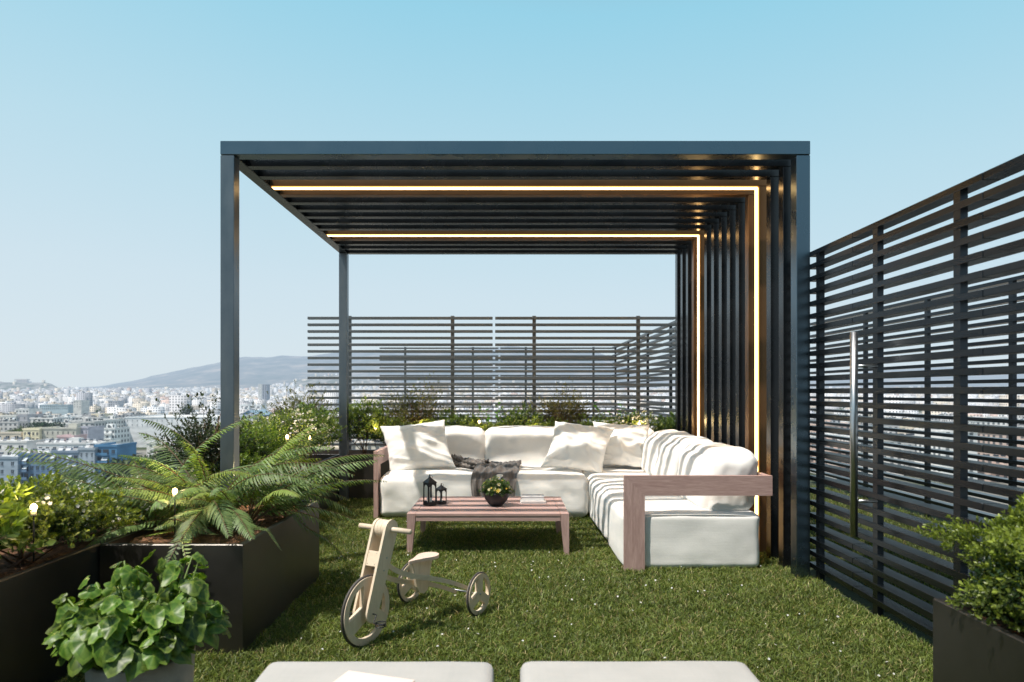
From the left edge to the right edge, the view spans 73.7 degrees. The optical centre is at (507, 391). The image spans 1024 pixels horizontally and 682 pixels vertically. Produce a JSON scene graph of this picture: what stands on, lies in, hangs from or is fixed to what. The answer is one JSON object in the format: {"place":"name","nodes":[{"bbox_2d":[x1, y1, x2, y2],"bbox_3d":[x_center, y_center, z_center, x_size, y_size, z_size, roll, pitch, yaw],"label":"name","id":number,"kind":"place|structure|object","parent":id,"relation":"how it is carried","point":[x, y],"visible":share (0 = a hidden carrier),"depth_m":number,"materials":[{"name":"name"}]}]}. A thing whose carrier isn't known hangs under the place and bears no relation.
{"place":"outdoors","nodes":[
{"label":"outdoors","id":0,"kind":"place"},
{"bbox_2d":[0,346,1023,515],"bbox_3d":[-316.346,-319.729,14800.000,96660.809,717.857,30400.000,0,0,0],"label":"terrain","id":1,"kind":"structure","parent":0,"point":[254,371],"depth_m":8134.05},
{"bbox_2d":[0,415,16,420],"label":"apartment building","id":2,"kind":"structure","parent":1,"relation":"on","point":[12,417],"depth_m":520.00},
{"bbox_2d":[0,452,21,485],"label":"apartment building","id":3,"kind":"structure","parent":1,"relation":"on","point":[10,464],"depth_m":262.00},
{"bbox_2d":[0,428,22,439],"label":"apartment building","id":4,"kind":"structure","parent":1,"relation":"on","point":[9,435],"depth_m":350.00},
{"bbox_2d":[0,418,28,431],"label":"apartment block","id":5,"kind":"structure","parent":1,"relation":"on","point":[6,424],"depth_m":502.34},
{"bbox_2d":[0,437,50,454],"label":"apartment building","id":6,"kind":"structure","parent":1,"relation":"on","point":[19,443],"depth_m":305.00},
{"bbox_2d":[15,408,41,413],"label":"apartment building","id":7,"kind":"structure","parent":1,"relation":"on","point":[26,411],"depth_m":700.00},
{"bbox_2d":[16,414,43,425],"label":"apartment building","id":8,"kind":"structure","parent":1,"relation":"on","point":[23,417],"depth_m":521.00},
{"bbox_2d":[17,448,55,487],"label":"apartment building","id":9,"kind":"structure","parent":1,"relation":"on","point":[27,470],"depth_m":264.00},
{"bbox_2d":[26,419,46,427],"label":"tree","id":10,"kind":"object","parent":1,"relation":"on","point":[33,424],"visible":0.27,"depth_m":423.38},
{"bbox_2d":[22,427,57,439],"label":"apartment building","id":11,"kind":"structure","parent":1,"relation":"on","point":[34,433],"depth_m":350.00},
{"bbox_2d":[29,415,69,423],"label":"apartment block","id":12,"kind":"structure","parent":1,"relation":"on","point":[51,419],"depth_m":503.14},
{"bbox_2d":[39,404,72,414],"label":"hall building","id":13,"kind":"structure","parent":1,"relation":"on","point":[58,409],"depth_m":950.00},
{"bbox_2d":[40,423,90,440],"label":"apartment building","id":14,"kind":"structure","parent":1,"relation":"on","point":[71,428],"depth_m":352.00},
{"bbox_2d":[49,446,83,490],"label":"apartment building","id":15,"kind":"structure","parent":1,"relation":"on","point":[69,451],"depth_m":264.00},
{"bbox_2d":[56,434,86,440],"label":"apartment building","id":16,"kind":"structure","parent":1,"relation":"on","point":[66,436],"depth_m":320.00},
{"bbox_2d":[66,474,86,486],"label":"tree","id":17,"kind":"object","parent":1,"relation":"on","point":[73,476],"visible":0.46,"depth_m":229.75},
{"bbox_2d":[36,437,120,451],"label":"apartment building","id":18,"kind":"structure","parent":1,"relation":"on","point":[72,442],"depth_m":300.00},
{"bbox_2d":[73,400,89,414],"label":"apartment building","id":19,"kind":"structure","parent":1,"relation":"on","point":[80,407],"depth_m":900.46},
{"bbox_2d":[78,443,97,485],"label":"apartment building","id":20,"kind":"structure","parent":1,"relation":"on","point":[88,451],"depth_m":264.00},
{"bbox_2d":[71,418,106,427],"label":"apartment block","id":21,"kind":"structure","parent":1,"relation":"on","point":[86,422],"depth_m":434.94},
{"bbox_2d":[81,425,103,440],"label":"apartment building","id":22,"kind":"structure","parent":1,"relation":"on","point":[94,432],"depth_m":361.54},
{"bbox_2d":[69,417,117,427],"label":"apartment block","id":23,"kind":"structure","parent":1,"relation":"on","point":[113,421],"depth_m":457.48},
{"bbox_2d":[92,416,124,426],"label":"apartment block","id":24,"kind":"structure","parent":1,"relation":"on","point":[120,422],"depth_m":478.07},
{"bbox_2d":[94,442,136,484],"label":"apartment building","id":25,"kind":"structure","parent":1,"relation":"on","point":[106,451],"depth_m":266.00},
{"bbox_2d":[108,400,123,406],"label":"apartment building","id":26,"kind":"structure","parent":1,"relation":"on","point":[113,403],"depth_m":980.00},
{"bbox_2d":[104,424,129,443],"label":"apartment block","id":27,"kind":"structure","parent":1,"relation":"on","point":[112,432],"depth_m":420.46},
{"bbox_2d":[96,457,138,483],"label":"tree","id":28,"kind":"object","parent":1,"relation":"on","point":[114,460],"visible":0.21,"depth_m":223.24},
{"bbox_2d":[107,454,162,477],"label":"tree","id":29,"kind":"object","parent":1,"relation":"on","point":[132,461],"visible":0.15,"depth_m":225.51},
{"bbox_2d":[146,439,169,456],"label":"apartment block","id":30,"kind":"structure","parent":1,"relation":"on","point":[150,450],"depth_m":381.26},
{"bbox_2d":[137,446,189,472],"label":"tree","id":31,"kind":"object","parent":1,"relation":"on","point":[157,455],"visible":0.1,"depth_m":232.09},
{"bbox_2d":[124,414,255,446],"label":"warehouse","id":32,"kind":"structure","parent":1,"relation":"on","point":[136,424],"depth_m":480.00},
{"bbox_2d":[240,409,271,417],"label":"gabled shed","id":33,"kind":"structure","parent":1,"relation":"on","point":[251,411],"depth_m":610.98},
{"bbox_2d":[262,384,269,400],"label":"tower block","id":34,"kind":"structure","parent":1,"relation":"on","point":[265,394],"depth_m":1500.00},
{"bbox_2d":[352,439,381,448],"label":"apartment block","id":35,"kind":"structure","parent":1,"relation":"on","point":[368,447],"depth_m":295.15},
{"bbox_2d":[430,382,448,401],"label":"apartment building","id":36,"kind":"structure","parent":1,"relation":"on","point":[439,389],"depth_m":1700.00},
{"bbox_2d":[0,373,1023,417],"bbox_3d":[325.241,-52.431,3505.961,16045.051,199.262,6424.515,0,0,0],"label":"distant city","id":37,"kind":"object","parent":1,"relation":"on","point":[140,400],"visible":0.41,"depth_m":1673.12},
{"bbox_2d":[810,437,849,477],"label":"apartment block","id":38,"kind":"structure","parent":1,"relation":"on","point":[812,461],"depth_m":296.81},
{"bbox_2d":[810,420,849,433],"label":"apartment block","id":39,"kind":"structure","parent":1,"relation":"on","point":[829,426],"depth_m":398.56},
{"bbox_2d":[846,438,903,475],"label":"apartment block","id":40,"kind":"structure","parent":1,"relation":"on","point":[884,455],"depth_m":316.65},
{"bbox_2d":[860,422,898,432],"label":"apartment block","id":41,"kind":"structure","parent":1,"relation":"on","point":[889,426],"depth_m":396.99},
{"bbox_2d":[886,431,913,467],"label":"apartment block","id":42,"kind":"structure","parent":1,"relation":"on","point":[912,434],"depth_m":342.98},
{"bbox_2d":[914,428,976,482],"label":"apartment block","id":43,"kind":"structure","parent":1,"relation":"on","point":[950,438],"depth_m":292.57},
{"bbox_2d":[968,416,1006,425],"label":"apartment block","id":44,"kind":"structure","parent":1,"relation":"on","point":[991,423],"depth_m":455.74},
{"bbox_2d":[977,433,1023,455],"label":"apartment block","id":45,"kind":"structure","parent":1,"relation":"on","point":[996,436],"depth_m":322.08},
{"bbox_2d":[977,454,1023,481],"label":"apartment block","id":46,"kind":"structure","parent":1,"relation":"on","point":[1005,456],"depth_m":295.72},
{"bbox_2d":[0,0,1023,387],"label":"sky","id":47,"kind":"structure","parent":0,"point":[115,115],"materials":[{"name":"blue"}]},
{"bbox_2d":[55,472,988,681],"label":"lawn ground","id":48,"kind":"structure","parent":0,"point":[844,591],"depth_m":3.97,"materials":[{"name":"plant"}]},
{"bbox_2d":[85,648,194,681],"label":"plant pot","id":49,"kind":"object","parent":48,"relation":"on","point":[171,671],"visible":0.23,"depth_m":2.28,"materials":[{"name":"grey concrete"}]},
{"bbox_2d":[42,549,231,681],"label":"round leaved plant","id":50,"kind":"object","parent":49,"relation":"in","point":[132,625],"visible":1,"depth_m":2.28,"materials":[{"name":"green plant"}]},
{"bbox_2d":[100,500,318,655],"bbox_3d":[-1.521,0.946,3.717,0.648,0.508,1.255,0,0,0],"label":"planter box","id":51,"kind":"object","parent":48,"relation":"on","point":[260,582],"visible":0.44,"depth_m":3.26,"materials":[{"name":"metal"}]},
{"bbox_2d":[172,488,177,533],"bbox_3d":[-1.607,0.577,3.300,0.023,0.222,0.023,0,0,0],"label":"garden stake light","id":52,"kind":"object","parent":51,"relation":"in","point":[174,490],"visible":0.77,"depth_m":3.30,"materials":[{"name":"white metal"}]},
{"bbox_2d":[5,412,385,566],"bbox_3d":[-1.655,0.538,3.769,1.991,0.858,1.616,0,0,0],"label":"fern","id":53,"kind":"object","parent":51,"relation":"in","point":[201,504],"visible":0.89,"depth_m":3.49,"materials":[{"name":"green plant"}]},
{"bbox_2d":[230,461,323,514],"bbox_3d":[-1.377,0.574,4.087,0.488,0.330,0.614,0,0,18],"label":"flowering shrub","id":54,"kind":"object","parent":51,"relation":"in","point":[291,473],"visible":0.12,"depth_m":4.02,"materials":[{"name":"green plant"}]},
{"bbox_2d":[299,450,389,499],"bbox_3d":[-0.260,0.946,7.832,4.380,0.508,0.575,0,0,0],"label":"planter box","id":55,"kind":"object","parent":48,"relation":"on","point":[362,490],"visible":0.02,"depth_m":7.54,"materials":[{"name":"metal"}]},
{"bbox_2d":[329,396,389,453],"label":"box shrub","id":56,"kind":"object","parent":55,"relation":"in","point":[357,417],"visible":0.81,"depth_m":7.64,"materials":[{"name":"green plant"}]},
{"bbox_2d":[361,415,413,444],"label":"box shrub","id":57,"kind":"object","parent":55,"relation":"in","point":[390,421],"visible":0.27,"depth_m":7.67,"materials":[{"name":"green plant"}]},
{"bbox_2d":[365,371,458,425],"bbox_3d":[-1.112,0.258,7.855,0.952,0.989,0.809,0,0,35],"label":"red twig shrub","id":58,"kind":"object","parent":55,"relation":"in","point":[418,416],"visible":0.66,"depth_m":7.84,"materials":[{"name":"green plant"}]},
{"bbox_2d":[428,408,486,426],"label":"box shrub","id":59,"kind":"object","parent":55,"relation":"in","point":[462,421],"visible":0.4,"depth_m":7.77,"materials":[{"name":"green plant"}]},
{"bbox_2d":[469,421,497,431],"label":"box shrub","id":60,"kind":"object","parent":55,"relation":"in","point":[486,426],"visible":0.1,"depth_m":7.71,"materials":[{"name":"green plant"}]},
{"bbox_2d":[478,402,506,426],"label":"glossy leaf plant","id":61,"kind":"object","parent":55,"relation":"in","point":[488,418],"visible":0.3,"depth_m":7.81,"materials":[{"name":"green plant"}]},
{"bbox_2d":[484,417,531,429],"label":"box shrub","id":62,"kind":"object","parent":55,"relation":"in","point":[498,425],"visible":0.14,"depth_m":7.70,"materials":[{"name":"green plant"}]},
{"bbox_2d":[495,401,545,425],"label":"box shrub","id":63,"kind":"object","parent":55,"relation":"in","point":[527,416],"visible":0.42,"depth_m":7.77,"materials":[{"name":"green plant"}]},
{"bbox_2d":[528,416,568,426],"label":"box shrub","id":64,"kind":"object","parent":55,"relation":"in","point":[546,423],"visible":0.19,"depth_m":7.69,"materials":[{"name":"green plant"}]},
{"bbox_2d":[521,376,602,425],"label":"red twig shrub","id":65,"kind":"object","parent":55,"relation":"in","point":[555,408],"visible":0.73,"depth_m":7.84,"materials":[{"name":"green plant"}]},
{"bbox_2d":[571,412,617,425],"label":"box shrub","id":66,"kind":"object","parent":55,"relation":"in","point":[588,420],"visible":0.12,"depth_m":7.70,"materials":[{"name":"green plant"}]},
{"bbox_2d":[594,401,635,423],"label":"glossy leaf plant","id":67,"kind":"object","parent":55,"relation":"in","point":[595,406],"visible":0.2,"depth_m":7.91,"materials":[{"name":"green plant"}]},
{"bbox_2d":[597,409,671,431],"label":"flowering shrub","id":68,"kind":"object","parent":55,"relation":"in","point":[627,420],"visible":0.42,"depth_m":7.76,"materials":[{"name":"green plant"}]},
{"bbox_2d":[652,412,674,430],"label":"box shrub","id":69,"kind":"object","parent":55,"relation":"in","point":[668,421],"visible":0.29,"depth_m":7.75,"materials":[{"name":"green plant"}]},
{"bbox_2d":[255,661,493,681],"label":"pouf","id":70,"kind":"object","parent":48,"relation":"on","point":[442,671],"visible":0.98,"depth_m":2.00,"materials":[{"name":"grey fabric"}]},
{"bbox_2d":[334,671,414,681],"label":"magazine","id":71,"kind":"object","parent":70,"relation":"on","point":[350,676],"visible":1,"depth_m":1.92,"materials":[{"name":"white paper"}]},
{"bbox_2d":[307,316,492,449],"bbox_3d":[-1.288,0.144,8.230,2.225,2.112,0.060,0,0,0],"label":"slatted fence","id":72,"kind":"object","parent":48,"relation":"on","point":[452,351],"visible":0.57,"depth_m":8.20,"materials":[{"name":"metal"}]},
{"bbox_2d":[340,518,490,646],"bbox_3d":[-0.519,0.907,3.458,0.484,0.574,0.913,0,0,30],"label":"toy tricycle","id":73,"kind":"object","parent":48,"relation":"on","point":[369,589],"visible":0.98,"depth_m":3.29,"materials":[{"name":"brown wood"}]},
{"bbox_2d":[380,347,497,446],"bbox_3d":[-1.390,0.144,13.930,2.420,2.112,0.060,0,0,0],"label":"slatted fence","id":74,"kind":"object","parent":48,"relation":"on","point":[472,368],"visible":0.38,"depth_m":13.90,"materials":[{"name":"metal"}]},
{"bbox_2d":[407,496,568,554],"bbox_3d":[-0.141,1.045,5.392,1.185,0.310,0.816,0,0,0],"label":"coffee table","id":75,"kind":"object","parent":48,"relation":"on","point":[474,508],"visible":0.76,"depth_m":5.08,"materials":[{"name":"brown wood"}]},
{"bbox_2d":[423,474,436,505],"bbox_3d":[-0.606,0.769,5.345,0.083,0.242,0.083,0,0,-40],"label":"lantern","id":76,"kind":"object","parent":75,"relation":"on","point":[429,481],"visible":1,"depth_m":5.33,"materials":[{"name":"black metal"}]},
{"bbox_2d":[436,483,446,503],"bbox_3d":[-0.524,0.808,5.425,0.067,0.163,0.067,0,0,43],"label":"lantern","id":77,"kind":"object","parent":75,"relation":"on","point":[440,488],"visible":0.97,"depth_m":5.41,"materials":[{"name":"black metal"}]},
{"bbox_2d":[483,491,508,505],"bbox_3d":[-0.085,0.838,5.340,0.209,0.104,0.209,0,0,0],"label":"bowl","id":78,"kind":"object","parent":75,"relation":"on","point":[495,499],"visible":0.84,"depth_m":5.27,"materials":[{"name":"black ceramic"}]},
{"bbox_2d":[477,475,513,496],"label":"flowering plant","id":79,"kind":"object","parent":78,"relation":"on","point":[500,487],"visible":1,"depth_m":5.29,"materials":[{"name":"green plant"}]},
{"bbox_2d":[520,499,545,502],"bbox_3d":[0.208,0.881,5.500,0.205,0.016,0.145,0,0,0],"label":"book","id":80,"kind":"object","parent":75,"relation":"on","point":[544,501],"visible":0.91,"depth_m":5.43,"materials":[{"name":"white paper"}]},
{"bbox_2d":[521,494,543,500],"bbox_3d":[0.205,0.856,5.515,0.185,0.034,0.130,0,0,1],"label":"book","id":81,"kind":"object","parent":80,"relation":"on","point":[532,497],"visible":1,"depth_m":5.45,"materials":[{"name":"paper"}]},
{"bbox_2d":[220,141,809,578],"bbox_3d":[0.051,-0.200,5.934,3.765,2.800,3.161,0,0,0],"label":"pergola","id":82,"kind":"object","parent":48,"relation":"on","point":[726,223],"visible":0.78,"depth_m":5.01,"materials":[{"name":"metal"}]},
{"bbox_2d":[500,347,613,422],"bbox_3d":[1.030,0.144,13.930,2.340,2.112,0.060,0,0,0],"label":"slatted fence","id":83,"kind":"object","parent":48,"relation":"on","point":[592,375],"visible":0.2,"depth_m":13.90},
{"bbox_2d":[374,425,772,571],"bbox_3d":[0.257,0.787,5.980,3.016,0.871,2.886,0,0,0],"label":"corner sofa","id":84,"kind":"object","parent":48,"relation":"on","point":[677,499],"visible":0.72,"depth_m":4.91,"materials":[{"name":"fabric"}]},
{"bbox_2d":[380,420,455,470],"bbox_3d":[-0.885,0.545,6.732,0.773,0.527,0.311,0,0,0],"label":"throw pillow","id":85,"kind":"object","parent":84,"relation":"on","point":[419,446],"visible":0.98,"depth_m":6.65,"materials":[{"name":"fabric"}]},
{"bbox_2d":[451,454,520,495],"bbox_3d":[-0.217,0.894,6.637,0.727,0.542,0.674,0,0,0],"label":"throw blanket","id":86,"kind":"object","parent":84,"relation":"on","point":[484,470],"visible":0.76,"depth_m":6.48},
{"bbox_2d":[541,421,614,472],"bbox_3d":[0.700,0.545,6.713,0.755,0.502,0.289,0,0,0],"label":"throw pillow","id":87,"kind":"object","parent":84,"relation":"on","point":[578,446],"visible":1,"depth_m":6.62,"materials":[{"name":"fabric"}]},
{"bbox_2d":[592,421,648,466],"bbox_3d":[1.158,0.540,6.904,0.594,0.468,0.276,0,0,9],"label":"throw pillow","id":88,"kind":"object","parent":84,"relation":"on","point":[625,445],"visible":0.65,"depth_m":6.83,"materials":[{"name":"fabric"}]},
{"bbox_2d":[495,316,674,424],"bbox_3d":[0.938,0.144,8.230,2.165,2.112,0.060,0,0,0],"label":"slatted fence","id":89,"kind":"object","parent":48,"relation":"on","point":[637,351],"visible":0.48,"depth_m":8.20,"materials":[{"name":"metal"}]},
{"bbox_2d":[301,526,894,675],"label":"clover flowers","id":90,"kind":"object","parent":48,"relation":"on","point":[594,604],"visible":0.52,"depth_m":3.71,"materials":[{"name":"green plant"}]},
{"bbox_2d":[520,661,759,681],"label":"pouf","id":91,"kind":"object","parent":48,"relation":"on","point":[640,671],"visible":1,"depth_m":1.99,"materials":[{"name":"grey fabric"}]},
{"bbox_2d":[612,321,674,422],"bbox_3d":[2.150,0.150,11.100,0.060,2.100,5.400,0,0,0],"label":"slatted fence","id":92,"kind":"object","parent":48,"relation":"on","point":[647,367],"visible":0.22,"depth_m":10.38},
{"bbox_2d":[810,233,865,590],"bbox_3d":[1.991,0.150,4.141,0.078,2.100,0.559,0,0,0],"label":"slatted fence","id":93,"kind":"object","parent":48,"relation":"on","point":[820,441],"visible":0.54,"depth_m":4.15,"materials":[{"name":"metal"}]},
{"bbox_2d":[810,275,1023,523],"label":"slatted fence","id":94,"kind":"object","parent":48,"relation":"on","point":[1012,400],"visible":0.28,"depth_m":6.40,"materials":[{"name":"metal"}]},
{"bbox_2d":[850,173,1000,637],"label":"slatted gate","id":95,"kind":"structure","parent":48,"relation":"on","point":[959,318],"depth_m":3.28,"materials":[{"name":"metal"}]},
{"bbox_2d":[933,598,1023,681],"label":"planter box","id":96,"kind":"object","parent":48,"relation":"on","point":[967,647],"visible":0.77,"depth_m":2.11,"materials":[{"name":"metal"}]},
{"bbox_2d":[916,493,1023,612],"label":"box shrub","id":97,"kind":"object","parent":96,"relation":"in","point":[1005,554],"visible":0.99,"depth_m":2.09,"materials":[{"name":"green plant"}]},
{"bbox_2d":[945,567,1023,633],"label":"box shrub","id":98,"kind":"object","parent":96,"relation":"in","point":[1008,613],"visible":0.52,"depth_m":2.08,"materials":[{"name":"green plant"}]},
{"bbox_2d":[983,154,1023,550],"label":"slatted fence","id":99,"kind":"object","parent":48,"relation":"on","point":[1015,165],"visible":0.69,"depth_m":2.70,"materials":[{"name":"metal"}]},
{"bbox_2d":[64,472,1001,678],"bbox_3d":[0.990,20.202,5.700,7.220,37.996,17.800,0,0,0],"label":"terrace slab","id":100,"kind":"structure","parent":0,"point":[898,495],"depth_m":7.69,"materials":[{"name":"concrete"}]},
{"bbox_2d":[0,507,168,681],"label":"planter box","id":101,"kind":"object","parent":100,"relation":"on","point":[30,593],"visible":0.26,"depth_m":2.72,"materials":[{"name":"metal"}]},
{"bbox_2d":[0,481,55,559],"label":"flowering shrub","id":102,"kind":"object","parent":101,"relation":"in","point":[10,527],"visible":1,"depth_m":2.53,"materials":[{"name":"green plant"}]},
{"bbox_2d":[30,504,36,561],"bbox_3d":[-1.817,0.541,2.620,0.023,0.222,0.023,0,0,0],"label":"garden stake light","id":103,"kind":"object","parent":101,"relation":"in","point":[33,507],"visible":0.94,"depth_m":2.62,"materials":[{"name":"beige"}]},
{"bbox_2d":[0,469,145,567],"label":"box shrub","id":104,"kind":"object","parent":101,"relation":"in","point":[62,510],"visible":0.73,"depth_m":2.92,"materials":[{"name":"green plant"}]},
{"bbox_2d":[59,480,165,538],"bbox_3d":[-2.178,0.610,3.522,0.746,0.299,0.740,0,0,-29],"label":"flowering shrub","id":105,"kind":"object","parent":101,"relation":"on","point":[127,508],"visible":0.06,"depth_m":3.43,"materials":[{"name":"green plant"}]},
{"bbox_2d":[93,464,219,518],"bbox_3d":[-2.099,0.606,4.063,0.796,0.306,0.651,0,0,-36],"label":"flowering shrub","id":106,"kind":"object","parent":101,"relation":"on","point":[125,482],"visible":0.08,"depth_m":4.00,"materials":[{"name":"green plant"}]},
{"bbox_2d":[239,455,338,511],"bbox_3d":[-2.147,0.946,5.978,0.605,0.508,3.045,0,0,0],"label":"planter box","id":107,"kind":"object","parent":100,"relation":"on","point":[332,495],"visible":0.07,"depth_m":7.15,"materials":[{"name":"metal"}]},
{"bbox_2d":[143,391,267,474],"bbox_3d":[-2.096,0.375,4.748,0.821,0.766,0.800,0,0,-44],"label":"dark leaved shrub","id":108,"kind":"object","parent":107,"relation":"in","point":[211,454],"visible":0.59,"depth_m":4.63,"materials":[{"name":"green plant"}]},
{"bbox_2d":[179,452,265,487],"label":"box shrub","id":109,"kind":"object","parent":107,"relation":"in","point":[243,461],"visible":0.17,"depth_m":4.71,"materials":[{"name":"green plant"}]},
{"bbox_2d":[207,414,290,464],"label":"box shrub","id":110,"kind":"object","parent":107,"relation":"in","point":[253,449],"visible":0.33,"depth_m":5.15,"materials":[{"name":"green plant"}]},
{"bbox_2d":[241,415,309,460],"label":"box shrub","id":111,"kind":"object","parent":107,"relation":"on","point":[266,424],"visible":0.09,"depth_m":5.73,"materials":[{"name":"green plant"}]},
{"bbox_2d":[248,408,339,468],"bbox_3d":[-2.020,0.451,6.306,0.882,0.614,0.846,0,0,0],"label":"flowering shrub","id":112,"kind":"object","parent":107,"relation":"in","point":[294,422],"visible":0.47,"depth_m":6.25,"materials":[{"name":"green plant"}]},
{"bbox_2d":[246,380,346,461],"bbox_3d":[-2.142,0.316,7.231,0.943,0.887,0.934,0,0,20],"label":"red twig shrub","id":113,"kind":"object","parent":107,"relation":"in","point":[293,404],"visible":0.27,"depth_m":7.16,"materials":[{"name":"green plant"}]},
{"bbox_2d":[273,402,346,464],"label":"box shrub","id":114,"kind":"object","parent":107,"relation":"on","point":[317,414],"visible":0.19,"depth_m":6.85,"materials":[{"name":"green plant"}]},
{"bbox_2d":[810,485,990,634],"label":"neighbouring grass","id":115,"kind":"structure","parent":0,"point":[889,521],"depth_m":5.33,"materials":[{"name":"plant"}]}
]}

